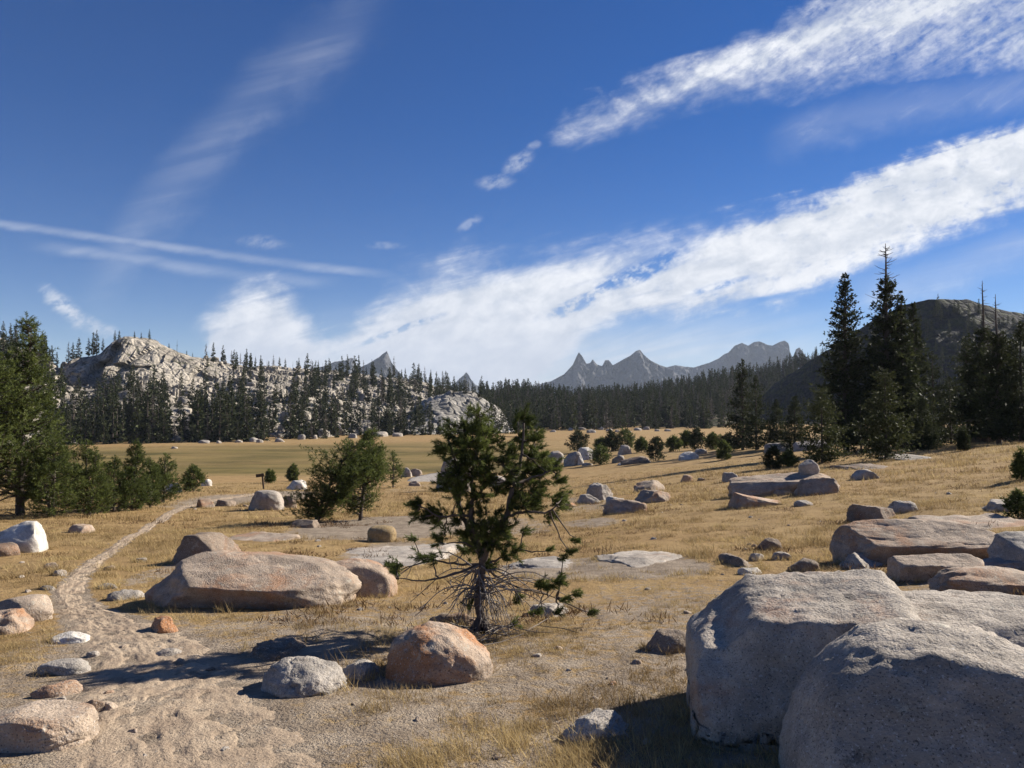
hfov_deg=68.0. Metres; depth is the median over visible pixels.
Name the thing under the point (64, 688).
stone
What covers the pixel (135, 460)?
pine tree
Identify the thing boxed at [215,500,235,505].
boulder
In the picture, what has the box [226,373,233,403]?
hill conifer
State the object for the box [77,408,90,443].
hill conifer
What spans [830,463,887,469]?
granite slab
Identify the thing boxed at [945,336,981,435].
conifer tree
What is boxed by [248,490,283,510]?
boulder
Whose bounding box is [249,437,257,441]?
boulder
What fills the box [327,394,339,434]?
hill conifer
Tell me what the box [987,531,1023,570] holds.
boulder
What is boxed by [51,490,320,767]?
path
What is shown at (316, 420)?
hill conifer
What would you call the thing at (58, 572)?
stone
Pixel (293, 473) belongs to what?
pine tree
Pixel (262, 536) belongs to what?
granite slab
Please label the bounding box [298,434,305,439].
boulder
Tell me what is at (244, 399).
hill conifer
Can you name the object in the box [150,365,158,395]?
hill conifer
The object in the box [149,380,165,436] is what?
hill conifer
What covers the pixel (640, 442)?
pine tree
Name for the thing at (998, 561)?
granite slab
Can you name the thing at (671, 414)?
hill conifer
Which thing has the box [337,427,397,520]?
pine tree
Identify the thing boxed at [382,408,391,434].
hill conifer
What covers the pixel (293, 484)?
boulder
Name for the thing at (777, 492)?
stone
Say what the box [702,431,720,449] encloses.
pine tree
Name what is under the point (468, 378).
mountain
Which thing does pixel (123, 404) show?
hill conifer
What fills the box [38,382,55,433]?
hill conifer
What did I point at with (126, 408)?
hill conifer
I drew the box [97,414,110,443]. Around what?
hill conifer
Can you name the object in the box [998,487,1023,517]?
pine tree
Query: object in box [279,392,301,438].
hill conifer
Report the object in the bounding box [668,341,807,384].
mountain
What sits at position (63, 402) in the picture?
hill conifer
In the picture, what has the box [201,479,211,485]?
boulder
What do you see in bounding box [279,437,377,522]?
pine tree
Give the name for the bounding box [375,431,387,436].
boulder
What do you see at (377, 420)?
hill conifer
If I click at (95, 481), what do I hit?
pine tree
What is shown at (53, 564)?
stone
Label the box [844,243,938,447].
conifer tree
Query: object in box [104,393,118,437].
hill conifer
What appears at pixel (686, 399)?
hill conifer
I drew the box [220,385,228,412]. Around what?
hill conifer
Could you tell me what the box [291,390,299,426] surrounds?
hill conifer
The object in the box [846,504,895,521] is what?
boulder
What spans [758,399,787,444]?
conifer tree
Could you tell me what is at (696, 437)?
pine tree
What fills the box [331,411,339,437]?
hill conifer
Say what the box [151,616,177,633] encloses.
stone
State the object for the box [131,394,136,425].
hill conifer
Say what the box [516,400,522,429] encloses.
hill conifer
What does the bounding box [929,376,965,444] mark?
conifer tree
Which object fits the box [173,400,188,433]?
hill conifer
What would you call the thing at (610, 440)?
pine tree
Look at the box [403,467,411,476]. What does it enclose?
boulder
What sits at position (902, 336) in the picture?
conifer tree
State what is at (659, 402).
trees
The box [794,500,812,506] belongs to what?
stone
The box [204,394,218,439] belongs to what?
hill conifer
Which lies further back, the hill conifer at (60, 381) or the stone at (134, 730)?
the hill conifer at (60, 381)
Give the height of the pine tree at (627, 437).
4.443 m
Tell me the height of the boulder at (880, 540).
0.987 m
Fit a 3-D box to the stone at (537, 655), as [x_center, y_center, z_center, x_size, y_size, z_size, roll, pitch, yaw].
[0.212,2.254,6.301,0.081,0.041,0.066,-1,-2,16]
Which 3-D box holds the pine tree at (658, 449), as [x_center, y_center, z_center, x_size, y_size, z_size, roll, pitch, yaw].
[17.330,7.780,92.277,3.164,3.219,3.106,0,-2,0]
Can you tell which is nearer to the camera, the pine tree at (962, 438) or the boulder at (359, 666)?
the boulder at (359, 666)
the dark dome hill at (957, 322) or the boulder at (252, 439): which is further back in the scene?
the dark dome hill at (957, 322)
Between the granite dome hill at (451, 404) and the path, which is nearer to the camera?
the path
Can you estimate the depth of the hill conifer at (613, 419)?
300.16 m
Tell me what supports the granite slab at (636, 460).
on the ground at (332, 731)
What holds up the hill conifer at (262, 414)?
on the granite hill at (125, 353)
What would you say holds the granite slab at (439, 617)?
on the ground at (332, 731)
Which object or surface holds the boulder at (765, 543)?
on the ground at (332, 731)
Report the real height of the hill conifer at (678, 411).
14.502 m
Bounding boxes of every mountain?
[310,358,353,373]
[350,351,403,378]
[451,373,479,392]
[537,350,687,394]
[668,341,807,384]
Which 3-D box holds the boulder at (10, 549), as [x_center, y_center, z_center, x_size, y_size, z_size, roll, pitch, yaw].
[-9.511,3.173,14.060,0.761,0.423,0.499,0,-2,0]
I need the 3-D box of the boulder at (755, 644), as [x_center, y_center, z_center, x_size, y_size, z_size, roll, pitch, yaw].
[1.758,2.038,4.616,1.373,1.679,1.299,0,-2,12]
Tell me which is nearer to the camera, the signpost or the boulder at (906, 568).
the boulder at (906, 568)
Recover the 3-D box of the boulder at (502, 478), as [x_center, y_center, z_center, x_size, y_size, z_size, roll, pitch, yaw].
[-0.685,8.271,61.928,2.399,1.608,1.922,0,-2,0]
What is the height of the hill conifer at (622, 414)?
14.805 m
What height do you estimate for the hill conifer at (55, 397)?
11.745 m
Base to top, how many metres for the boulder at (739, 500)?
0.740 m
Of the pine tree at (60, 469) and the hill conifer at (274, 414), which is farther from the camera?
the hill conifer at (274, 414)
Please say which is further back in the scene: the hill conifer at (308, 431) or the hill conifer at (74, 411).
the hill conifer at (308, 431)
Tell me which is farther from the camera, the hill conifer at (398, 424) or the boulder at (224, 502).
the hill conifer at (398, 424)
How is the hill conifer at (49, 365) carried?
on the granite hill at (125, 353)
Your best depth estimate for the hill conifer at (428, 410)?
272.75 m
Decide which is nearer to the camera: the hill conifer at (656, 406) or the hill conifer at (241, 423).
the hill conifer at (241, 423)
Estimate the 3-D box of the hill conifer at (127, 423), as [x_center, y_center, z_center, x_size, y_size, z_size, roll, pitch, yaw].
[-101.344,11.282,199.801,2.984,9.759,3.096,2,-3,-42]
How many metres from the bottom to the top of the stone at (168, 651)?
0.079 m
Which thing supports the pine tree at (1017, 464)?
on the ground at (332, 731)
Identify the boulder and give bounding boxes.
[0,521,48,552]
[0,542,20,556]
[0,594,53,621]
[0,699,99,752]
[68,524,94,532]
[144,550,361,608]
[172,532,240,563]
[196,498,214,507]
[198,440,209,442]
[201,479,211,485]
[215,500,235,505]
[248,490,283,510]
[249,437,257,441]
[260,656,346,698]
[283,496,296,507]
[286,480,306,489]
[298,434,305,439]
[336,558,397,597]
[348,434,356,437]
[367,525,396,541]
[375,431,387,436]
[386,621,492,685]
[392,433,402,436]
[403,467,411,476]
[410,469,421,475]
[436,459,470,491]
[494,476,505,485]
[547,451,564,462]
[562,708,628,743]
[564,452,580,465]
[577,494,599,503]
[578,447,592,459]
[586,483,612,499]
[603,498,646,514]
[606,496,623,501]
[612,455,623,462]
[618,445,631,454]
[633,480,664,492]
[635,490,670,502]
[646,628,685,653]
[678,451,698,460]
[680,474,692,482]
[685,569,920,752]
[694,448,706,454]
[722,472,737,481]
[728,492,780,508]
[758,538,781,549]
[778,617,1023,767]
[793,477,838,495]
[798,459,819,474]
[829,519,995,563]
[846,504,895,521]
[850,469,878,480]
[886,553,984,581]
[902,589,1023,646]
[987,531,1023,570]
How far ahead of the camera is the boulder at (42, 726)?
4.40 m
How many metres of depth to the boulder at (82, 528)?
19.33 m
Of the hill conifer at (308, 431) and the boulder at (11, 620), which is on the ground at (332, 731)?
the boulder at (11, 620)
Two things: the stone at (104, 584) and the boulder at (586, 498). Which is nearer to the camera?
the stone at (104, 584)
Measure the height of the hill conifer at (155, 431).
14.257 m
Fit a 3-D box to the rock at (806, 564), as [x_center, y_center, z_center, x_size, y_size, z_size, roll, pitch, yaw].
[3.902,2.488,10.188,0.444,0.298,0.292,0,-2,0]
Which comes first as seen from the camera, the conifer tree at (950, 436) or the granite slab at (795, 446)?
the conifer tree at (950, 436)
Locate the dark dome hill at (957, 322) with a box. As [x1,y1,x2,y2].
[760,299,1023,423]
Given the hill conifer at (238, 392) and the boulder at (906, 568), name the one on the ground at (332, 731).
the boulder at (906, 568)
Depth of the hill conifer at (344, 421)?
242.80 m
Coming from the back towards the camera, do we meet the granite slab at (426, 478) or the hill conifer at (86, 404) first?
the hill conifer at (86, 404)
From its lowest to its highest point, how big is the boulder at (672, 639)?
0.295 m
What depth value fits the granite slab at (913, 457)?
40.69 m
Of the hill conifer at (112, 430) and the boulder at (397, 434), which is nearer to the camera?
the hill conifer at (112, 430)
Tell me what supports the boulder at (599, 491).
on the ground at (332, 731)
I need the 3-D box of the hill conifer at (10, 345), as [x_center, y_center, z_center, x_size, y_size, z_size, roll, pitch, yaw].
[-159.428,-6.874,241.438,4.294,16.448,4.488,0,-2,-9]
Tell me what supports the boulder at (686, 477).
on the ground at (332, 731)
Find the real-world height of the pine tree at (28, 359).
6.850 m
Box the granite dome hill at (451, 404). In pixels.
[402,390,512,434]
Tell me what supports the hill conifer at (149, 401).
on the granite hill at (125, 353)
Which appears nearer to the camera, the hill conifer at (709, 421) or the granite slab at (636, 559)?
the granite slab at (636, 559)
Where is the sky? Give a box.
[0,0,1023,389]
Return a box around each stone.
[30,680,82,698]
[37,658,90,675]
[40,585,54,589]
[44,562,58,568]
[50,631,89,643]
[50,696,66,699]
[52,569,66,575]
[86,651,99,656]
[86,699,104,711]
[97,583,117,588]
[104,702,118,710]
[128,728,136,732]
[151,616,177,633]
[156,648,181,655]
[175,658,184,661]
[205,667,214,670]
[409,481,420,485]
[415,716,421,721]
[492,753,501,759]
[533,653,541,656]
[578,456,583,464]
[632,659,641,663]
[737,567,761,574]
[749,553,763,560]
[772,490,793,495]
[772,551,790,559]
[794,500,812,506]
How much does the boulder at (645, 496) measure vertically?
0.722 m
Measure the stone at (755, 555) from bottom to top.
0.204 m
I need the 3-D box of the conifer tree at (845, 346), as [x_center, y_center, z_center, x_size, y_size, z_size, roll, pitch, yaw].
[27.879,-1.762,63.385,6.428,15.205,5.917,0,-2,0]
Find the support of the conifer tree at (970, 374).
on the ground at (332, 731)
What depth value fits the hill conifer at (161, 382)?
262.05 m
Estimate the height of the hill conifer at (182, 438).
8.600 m
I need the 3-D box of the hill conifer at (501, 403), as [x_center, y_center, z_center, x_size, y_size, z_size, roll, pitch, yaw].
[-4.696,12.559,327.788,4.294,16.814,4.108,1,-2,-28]
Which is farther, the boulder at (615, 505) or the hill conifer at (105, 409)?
the hill conifer at (105, 409)
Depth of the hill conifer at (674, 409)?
325.23 m
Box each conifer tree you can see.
[720,359,762,449]
[736,375,778,449]
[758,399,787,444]
[777,396,815,450]
[793,386,855,462]
[805,272,877,452]
[837,397,881,452]
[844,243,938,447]
[848,368,928,461]
[883,290,926,447]
[901,398,948,450]
[903,302,941,433]
[922,351,957,441]
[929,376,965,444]
[942,282,1018,442]
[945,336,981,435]
[961,294,1023,443]
[973,355,1023,440]
[981,321,1023,442]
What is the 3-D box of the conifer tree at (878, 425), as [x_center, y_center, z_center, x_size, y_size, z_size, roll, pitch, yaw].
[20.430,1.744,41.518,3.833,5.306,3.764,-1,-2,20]
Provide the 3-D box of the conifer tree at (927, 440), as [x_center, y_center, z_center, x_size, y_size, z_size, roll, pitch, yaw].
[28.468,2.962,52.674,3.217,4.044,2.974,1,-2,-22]
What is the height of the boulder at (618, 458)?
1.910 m
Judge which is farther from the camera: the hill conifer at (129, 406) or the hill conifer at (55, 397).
the hill conifer at (55, 397)
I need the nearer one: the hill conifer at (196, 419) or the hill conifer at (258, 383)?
the hill conifer at (196, 419)
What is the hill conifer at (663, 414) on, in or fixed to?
on the forested hill at (715, 422)
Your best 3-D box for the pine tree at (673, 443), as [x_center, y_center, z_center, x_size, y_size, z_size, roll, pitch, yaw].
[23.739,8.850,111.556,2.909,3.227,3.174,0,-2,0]
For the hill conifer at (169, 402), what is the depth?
210.44 m
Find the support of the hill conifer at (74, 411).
on the granite hill at (125, 353)
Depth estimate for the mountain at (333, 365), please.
3888.93 m
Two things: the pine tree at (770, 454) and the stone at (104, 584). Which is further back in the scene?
the pine tree at (770, 454)
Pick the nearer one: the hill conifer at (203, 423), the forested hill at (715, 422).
the hill conifer at (203, 423)
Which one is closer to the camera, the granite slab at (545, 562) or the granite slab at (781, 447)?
the granite slab at (545, 562)
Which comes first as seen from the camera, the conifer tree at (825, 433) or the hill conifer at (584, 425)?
the conifer tree at (825, 433)
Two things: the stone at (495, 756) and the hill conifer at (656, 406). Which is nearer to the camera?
the stone at (495, 756)
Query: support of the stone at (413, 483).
on the ground at (332, 731)
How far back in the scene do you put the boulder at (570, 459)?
99.56 m
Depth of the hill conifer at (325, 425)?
224.79 m
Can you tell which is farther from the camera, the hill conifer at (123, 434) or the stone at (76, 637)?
the hill conifer at (123, 434)
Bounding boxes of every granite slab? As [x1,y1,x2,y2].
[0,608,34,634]
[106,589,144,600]
[229,531,300,541]
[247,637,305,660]
[291,519,319,527]
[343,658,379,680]
[345,543,462,565]
[407,473,436,481]
[428,612,474,625]
[502,556,572,568]
[530,602,567,616]
[594,550,681,567]
[620,456,650,464]
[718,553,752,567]
[727,472,839,497]
[764,443,791,452]
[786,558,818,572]
[793,440,830,451]
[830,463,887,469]
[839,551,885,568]
[879,454,930,459]
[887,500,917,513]
[904,513,1023,529]
[927,566,1023,594]
[968,437,1003,442]
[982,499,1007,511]
[982,557,1020,569]
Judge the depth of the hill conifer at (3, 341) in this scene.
241.03 m
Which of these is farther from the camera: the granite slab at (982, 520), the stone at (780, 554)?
the granite slab at (982, 520)
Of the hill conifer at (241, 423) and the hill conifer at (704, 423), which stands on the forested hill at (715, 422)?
the hill conifer at (704, 423)
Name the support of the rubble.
on the granite hill at (125, 353)
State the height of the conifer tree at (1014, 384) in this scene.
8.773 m
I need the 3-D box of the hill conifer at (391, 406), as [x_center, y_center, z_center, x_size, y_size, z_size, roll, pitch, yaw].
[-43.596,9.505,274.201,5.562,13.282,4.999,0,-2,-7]
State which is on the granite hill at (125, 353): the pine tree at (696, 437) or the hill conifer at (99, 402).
the hill conifer at (99, 402)
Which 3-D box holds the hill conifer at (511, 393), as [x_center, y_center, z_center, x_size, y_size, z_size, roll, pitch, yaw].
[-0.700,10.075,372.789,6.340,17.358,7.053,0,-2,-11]
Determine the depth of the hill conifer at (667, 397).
343.22 m
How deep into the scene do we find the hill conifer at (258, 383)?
271.77 m
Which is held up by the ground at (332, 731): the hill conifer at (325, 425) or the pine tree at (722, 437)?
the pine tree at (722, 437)
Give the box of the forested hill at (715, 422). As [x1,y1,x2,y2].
[522,372,788,426]
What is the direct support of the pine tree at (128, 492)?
on the ground at (332, 731)
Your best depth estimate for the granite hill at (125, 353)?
317.63 m
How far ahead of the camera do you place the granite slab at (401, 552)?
14.09 m
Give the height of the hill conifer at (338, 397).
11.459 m
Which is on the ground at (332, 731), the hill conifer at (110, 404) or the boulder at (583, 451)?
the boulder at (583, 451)
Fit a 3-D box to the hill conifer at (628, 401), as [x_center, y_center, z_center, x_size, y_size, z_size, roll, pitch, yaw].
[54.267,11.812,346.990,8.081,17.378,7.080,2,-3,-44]
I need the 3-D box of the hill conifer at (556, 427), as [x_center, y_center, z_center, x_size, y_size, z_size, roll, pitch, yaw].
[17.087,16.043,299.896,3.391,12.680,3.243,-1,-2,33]
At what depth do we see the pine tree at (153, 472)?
30.30 m
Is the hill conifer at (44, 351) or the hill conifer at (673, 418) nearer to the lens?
the hill conifer at (44, 351)
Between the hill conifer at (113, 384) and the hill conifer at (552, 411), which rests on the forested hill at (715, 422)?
the hill conifer at (552, 411)
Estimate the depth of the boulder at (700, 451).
94.57 m
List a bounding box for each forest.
[0,296,1023,445]
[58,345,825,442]
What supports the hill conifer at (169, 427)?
on the ground at (332, 731)
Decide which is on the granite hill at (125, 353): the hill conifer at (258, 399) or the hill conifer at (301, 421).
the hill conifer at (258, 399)
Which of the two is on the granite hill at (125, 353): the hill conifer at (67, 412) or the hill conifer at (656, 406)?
the hill conifer at (67, 412)
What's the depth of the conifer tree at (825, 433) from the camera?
46.62 m
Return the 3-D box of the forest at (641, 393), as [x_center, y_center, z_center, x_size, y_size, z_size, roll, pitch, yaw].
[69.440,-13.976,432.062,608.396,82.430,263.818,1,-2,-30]
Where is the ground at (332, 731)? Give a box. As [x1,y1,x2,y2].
[0,421,1023,767]
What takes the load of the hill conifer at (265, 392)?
on the granite hill at (125, 353)
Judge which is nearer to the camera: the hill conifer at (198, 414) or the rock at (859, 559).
the rock at (859, 559)
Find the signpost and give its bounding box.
[256,473,264,488]
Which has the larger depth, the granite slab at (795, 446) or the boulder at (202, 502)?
the granite slab at (795, 446)
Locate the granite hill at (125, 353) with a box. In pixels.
[1,336,434,443]
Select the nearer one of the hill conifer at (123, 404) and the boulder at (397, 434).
the hill conifer at (123, 404)
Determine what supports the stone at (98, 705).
on the ground at (332, 731)
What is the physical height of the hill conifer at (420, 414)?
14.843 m
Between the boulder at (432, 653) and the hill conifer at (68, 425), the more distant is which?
the hill conifer at (68, 425)
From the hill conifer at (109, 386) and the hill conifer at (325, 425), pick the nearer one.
the hill conifer at (109, 386)
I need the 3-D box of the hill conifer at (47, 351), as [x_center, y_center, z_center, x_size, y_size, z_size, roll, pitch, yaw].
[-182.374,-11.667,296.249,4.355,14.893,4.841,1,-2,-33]
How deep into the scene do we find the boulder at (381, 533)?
16.34 m
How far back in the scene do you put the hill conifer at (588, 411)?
308.33 m
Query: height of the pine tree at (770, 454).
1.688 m
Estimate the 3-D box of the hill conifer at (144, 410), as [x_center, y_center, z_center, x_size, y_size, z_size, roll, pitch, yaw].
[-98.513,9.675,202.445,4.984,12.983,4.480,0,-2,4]
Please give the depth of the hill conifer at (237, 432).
202.99 m
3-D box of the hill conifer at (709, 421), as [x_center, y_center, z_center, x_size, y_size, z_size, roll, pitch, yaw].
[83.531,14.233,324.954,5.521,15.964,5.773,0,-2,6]
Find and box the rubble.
[0,338,416,448]
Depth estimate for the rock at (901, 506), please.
15.96 m
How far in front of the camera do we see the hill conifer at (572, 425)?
297.63 m
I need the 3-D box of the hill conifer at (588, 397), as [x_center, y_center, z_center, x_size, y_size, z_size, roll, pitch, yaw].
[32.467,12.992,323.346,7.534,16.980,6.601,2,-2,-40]
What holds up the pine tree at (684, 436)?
on the ground at (332, 731)
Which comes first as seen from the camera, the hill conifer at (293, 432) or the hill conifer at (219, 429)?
the hill conifer at (219, 429)
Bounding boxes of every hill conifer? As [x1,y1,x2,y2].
[0,332,8,368]
[7,337,18,378]
[38,336,48,368]
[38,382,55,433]
[40,339,49,366]
[43,349,57,385]
[53,387,58,416]
[55,368,66,398]
[59,390,69,418]
[61,405,77,440]
[63,391,81,435]
[64,411,73,443]
[65,420,74,444]
[74,408,84,443]
[75,387,90,426]
[75,392,85,433]
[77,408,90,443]
[83,397,91,430]
[85,414,98,443]
[86,399,102,441]
[90,378,102,416]
[92,388,105,435]
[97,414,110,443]
[99,388,109,433]
[100,384,114,424]
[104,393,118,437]
[104,396,125,443]
[111,374,119,405]
[111,393,121,434]
[114,364,122,391]
[118,397,126,435]
[118,409,128,441]
[122,392,132,440]
[123,409,130,441]
[124,399,135,441]
[128,386,134,421]
[128,394,145,442]
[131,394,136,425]
[136,383,157,440]
[136,396,146,438]
[138,378,143,398]
[145,423,151,443]
[146,389,155,413]
[146,393,156,441]
[149,377,160,425]
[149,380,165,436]
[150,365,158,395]
[150,397,168,440]
[152,403,174,442]
[156,413,171,442]
[157,370,167,397]
[159,417,172,440]
[164,392,173,433]
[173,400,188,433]
[177,425,183,442]
[186,379,196,411]
[187,422,199,441]
[188,389,206,440]
[188,390,204,440]
[193,388,211,429]
[194,407,205,435]
[203,414,212,440]
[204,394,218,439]
[208,382,224,437]
[208,391,231,441]
[215,391,235,440]
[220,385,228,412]
[224,411,234,440]
[225,375,234,404]
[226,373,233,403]
[227,390,238,436]
[233,378,244,426]
[233,420,241,440]
[234,393,256,441]
[234,395,243,437]
[240,369,247,395]
[241,411,251,441]
[242,390,248,411]
[253,374,263,404]
[253,391,270,438]
[255,387,264,418]
[257,416,268,440]
[260,377,268,408]
[267,391,279,431]
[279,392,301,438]
[287,413,299,438]
[288,373,298,403]
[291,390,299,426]
[297,399,305,434]
[299,378,311,410]
[305,415,310,438]
[310,403,320,433]
[310,405,318,437]
[314,381,327,417]
[322,413,328,437]
[323,379,329,408]
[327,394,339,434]
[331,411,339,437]
[332,388,340,416]
[340,402,349,435]
[347,403,355,433]
[348,372,358,401]
[374,399,383,431]
[382,403,392,430]
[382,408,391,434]
[385,392,397,424]
[394,409,400,432]
[397,402,403,432]
[412,396,425,425]
[427,402,433,416]
[499,394,505,414]
[506,388,514,407]
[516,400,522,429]
[539,400,548,428]
[547,399,559,428]
[552,409,558,429]
[562,399,578,429]
[581,406,587,428]
[583,395,593,427]
[585,396,598,428]
[585,398,600,429]
[610,405,616,428]
[617,403,624,427]
[618,400,627,426]
[623,391,638,425]
[634,393,641,425]
[639,403,650,428]
[652,391,661,424]
[660,395,669,425]
[661,392,673,423]
[664,395,678,427]
[667,395,677,426]
[667,400,675,427]
[667,408,674,428]
[676,398,680,426]
[679,393,688,424]
[695,395,706,426]
[698,399,710,428]
[704,399,712,427]
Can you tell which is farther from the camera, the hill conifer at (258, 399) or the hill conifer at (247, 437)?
the hill conifer at (258, 399)
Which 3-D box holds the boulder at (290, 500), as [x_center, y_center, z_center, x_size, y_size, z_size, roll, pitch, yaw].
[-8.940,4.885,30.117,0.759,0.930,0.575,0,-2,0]
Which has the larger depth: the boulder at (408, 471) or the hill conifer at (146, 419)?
the hill conifer at (146, 419)
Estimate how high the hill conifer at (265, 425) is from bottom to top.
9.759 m
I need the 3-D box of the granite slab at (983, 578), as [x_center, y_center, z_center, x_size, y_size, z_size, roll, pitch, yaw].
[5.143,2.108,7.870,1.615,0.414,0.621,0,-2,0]
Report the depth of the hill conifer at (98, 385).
228.89 m
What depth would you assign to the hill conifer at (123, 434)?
196.08 m
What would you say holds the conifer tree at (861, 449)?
on the ground at (332, 731)
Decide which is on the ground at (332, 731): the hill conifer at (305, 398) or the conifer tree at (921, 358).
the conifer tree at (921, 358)
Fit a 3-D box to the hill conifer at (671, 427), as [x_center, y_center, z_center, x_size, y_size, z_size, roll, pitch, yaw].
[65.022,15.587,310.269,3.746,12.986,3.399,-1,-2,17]
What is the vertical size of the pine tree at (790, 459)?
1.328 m
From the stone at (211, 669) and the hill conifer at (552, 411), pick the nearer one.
the stone at (211, 669)
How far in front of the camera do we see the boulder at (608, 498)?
25.98 m
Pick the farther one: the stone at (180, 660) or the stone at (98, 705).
the stone at (180, 660)
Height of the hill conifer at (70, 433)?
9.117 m
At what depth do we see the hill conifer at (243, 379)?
274.46 m
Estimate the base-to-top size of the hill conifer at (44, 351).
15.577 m
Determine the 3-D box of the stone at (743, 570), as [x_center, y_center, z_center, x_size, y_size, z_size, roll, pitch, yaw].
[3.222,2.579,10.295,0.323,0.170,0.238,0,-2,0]
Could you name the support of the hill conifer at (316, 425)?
on the ground at (332, 731)
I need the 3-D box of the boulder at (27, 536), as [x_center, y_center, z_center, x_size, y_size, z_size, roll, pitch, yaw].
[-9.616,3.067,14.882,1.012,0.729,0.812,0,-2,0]
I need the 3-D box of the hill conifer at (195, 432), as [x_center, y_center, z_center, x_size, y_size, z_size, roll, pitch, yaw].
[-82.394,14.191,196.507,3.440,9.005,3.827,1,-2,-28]
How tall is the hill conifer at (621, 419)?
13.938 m
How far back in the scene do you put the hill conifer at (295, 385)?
282.57 m
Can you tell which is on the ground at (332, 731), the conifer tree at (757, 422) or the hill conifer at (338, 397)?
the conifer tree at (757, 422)
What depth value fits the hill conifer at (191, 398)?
254.38 m
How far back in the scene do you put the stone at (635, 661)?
5.90 m
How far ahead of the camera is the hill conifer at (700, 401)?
325.14 m
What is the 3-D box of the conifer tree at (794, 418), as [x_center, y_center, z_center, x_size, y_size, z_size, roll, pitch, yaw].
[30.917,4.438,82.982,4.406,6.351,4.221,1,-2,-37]
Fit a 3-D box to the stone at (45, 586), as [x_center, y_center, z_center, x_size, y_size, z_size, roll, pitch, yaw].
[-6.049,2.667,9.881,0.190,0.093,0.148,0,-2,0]
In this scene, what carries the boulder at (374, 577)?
on the ground at (332, 731)
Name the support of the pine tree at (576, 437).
on the ground at (332, 731)
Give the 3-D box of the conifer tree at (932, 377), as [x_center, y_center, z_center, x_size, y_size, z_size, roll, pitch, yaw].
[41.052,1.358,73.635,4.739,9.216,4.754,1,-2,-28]
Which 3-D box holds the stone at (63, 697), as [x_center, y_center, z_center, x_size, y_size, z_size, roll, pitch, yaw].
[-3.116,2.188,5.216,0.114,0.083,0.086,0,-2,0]
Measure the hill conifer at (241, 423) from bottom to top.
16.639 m
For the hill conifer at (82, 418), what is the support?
on the granite hill at (125, 353)
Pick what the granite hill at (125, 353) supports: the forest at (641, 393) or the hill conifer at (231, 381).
the hill conifer at (231, 381)
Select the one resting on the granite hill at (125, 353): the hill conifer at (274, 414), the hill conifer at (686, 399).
the hill conifer at (274, 414)
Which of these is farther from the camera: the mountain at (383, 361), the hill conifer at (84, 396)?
the mountain at (383, 361)
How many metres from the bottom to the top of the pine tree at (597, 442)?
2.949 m
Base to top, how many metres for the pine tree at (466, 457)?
2.458 m
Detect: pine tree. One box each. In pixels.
[0,311,92,515]
[0,349,56,501]
[15,436,88,517]
[47,454,90,507]
[55,439,121,515]
[93,454,139,511]
[116,438,156,509]
[135,456,166,507]
[148,452,188,502]
[179,463,209,491]
[264,468,276,482]
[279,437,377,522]
[284,462,299,480]
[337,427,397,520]
[382,401,600,645]
[385,449,406,487]
[564,428,589,451]
[586,444,613,464]
[592,436,606,447]
[599,429,619,450]
[616,427,634,447]
[633,436,648,452]
[643,436,666,460]
[663,434,683,451]
[678,430,691,448]
[686,426,704,449]
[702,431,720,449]
[713,438,733,459]
[716,431,734,449]
[759,444,784,468]
[780,449,800,466]
[953,427,972,450]
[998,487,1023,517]
[1008,446,1023,480]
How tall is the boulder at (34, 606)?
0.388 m
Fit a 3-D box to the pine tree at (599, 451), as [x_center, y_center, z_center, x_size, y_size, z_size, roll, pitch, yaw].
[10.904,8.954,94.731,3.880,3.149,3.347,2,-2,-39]
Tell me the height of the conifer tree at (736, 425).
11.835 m
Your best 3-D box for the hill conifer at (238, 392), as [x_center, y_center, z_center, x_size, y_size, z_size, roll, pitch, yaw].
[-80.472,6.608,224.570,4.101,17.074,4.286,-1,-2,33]
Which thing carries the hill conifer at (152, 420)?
on the ground at (332, 731)
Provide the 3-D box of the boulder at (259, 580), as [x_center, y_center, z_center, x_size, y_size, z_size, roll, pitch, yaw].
[-3.152,2.631,9.316,2.636,1.136,1.516,0,-2,-3]
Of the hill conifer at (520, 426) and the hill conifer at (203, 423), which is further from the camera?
the hill conifer at (520, 426)
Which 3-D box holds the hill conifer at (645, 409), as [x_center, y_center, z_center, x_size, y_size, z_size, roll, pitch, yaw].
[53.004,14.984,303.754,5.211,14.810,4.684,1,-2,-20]
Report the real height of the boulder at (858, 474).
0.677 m
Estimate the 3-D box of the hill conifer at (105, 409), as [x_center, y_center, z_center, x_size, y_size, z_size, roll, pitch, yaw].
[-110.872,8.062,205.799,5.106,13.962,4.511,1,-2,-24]
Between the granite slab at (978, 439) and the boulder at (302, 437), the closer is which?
the granite slab at (978, 439)
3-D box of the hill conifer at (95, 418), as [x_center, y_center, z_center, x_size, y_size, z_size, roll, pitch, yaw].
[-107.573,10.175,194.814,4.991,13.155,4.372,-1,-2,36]
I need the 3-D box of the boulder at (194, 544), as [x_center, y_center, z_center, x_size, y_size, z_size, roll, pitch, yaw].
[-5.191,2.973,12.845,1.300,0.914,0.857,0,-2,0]
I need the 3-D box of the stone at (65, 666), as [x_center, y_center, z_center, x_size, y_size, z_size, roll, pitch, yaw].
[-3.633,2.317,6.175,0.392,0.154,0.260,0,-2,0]
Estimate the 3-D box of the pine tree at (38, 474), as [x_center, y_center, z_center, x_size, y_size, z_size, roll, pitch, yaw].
[-14.818,3.074,24.495,2.057,2.938,2.026,-1,-2,33]
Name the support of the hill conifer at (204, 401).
on the granite hill at (125, 353)
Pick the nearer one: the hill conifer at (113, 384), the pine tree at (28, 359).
the pine tree at (28, 359)

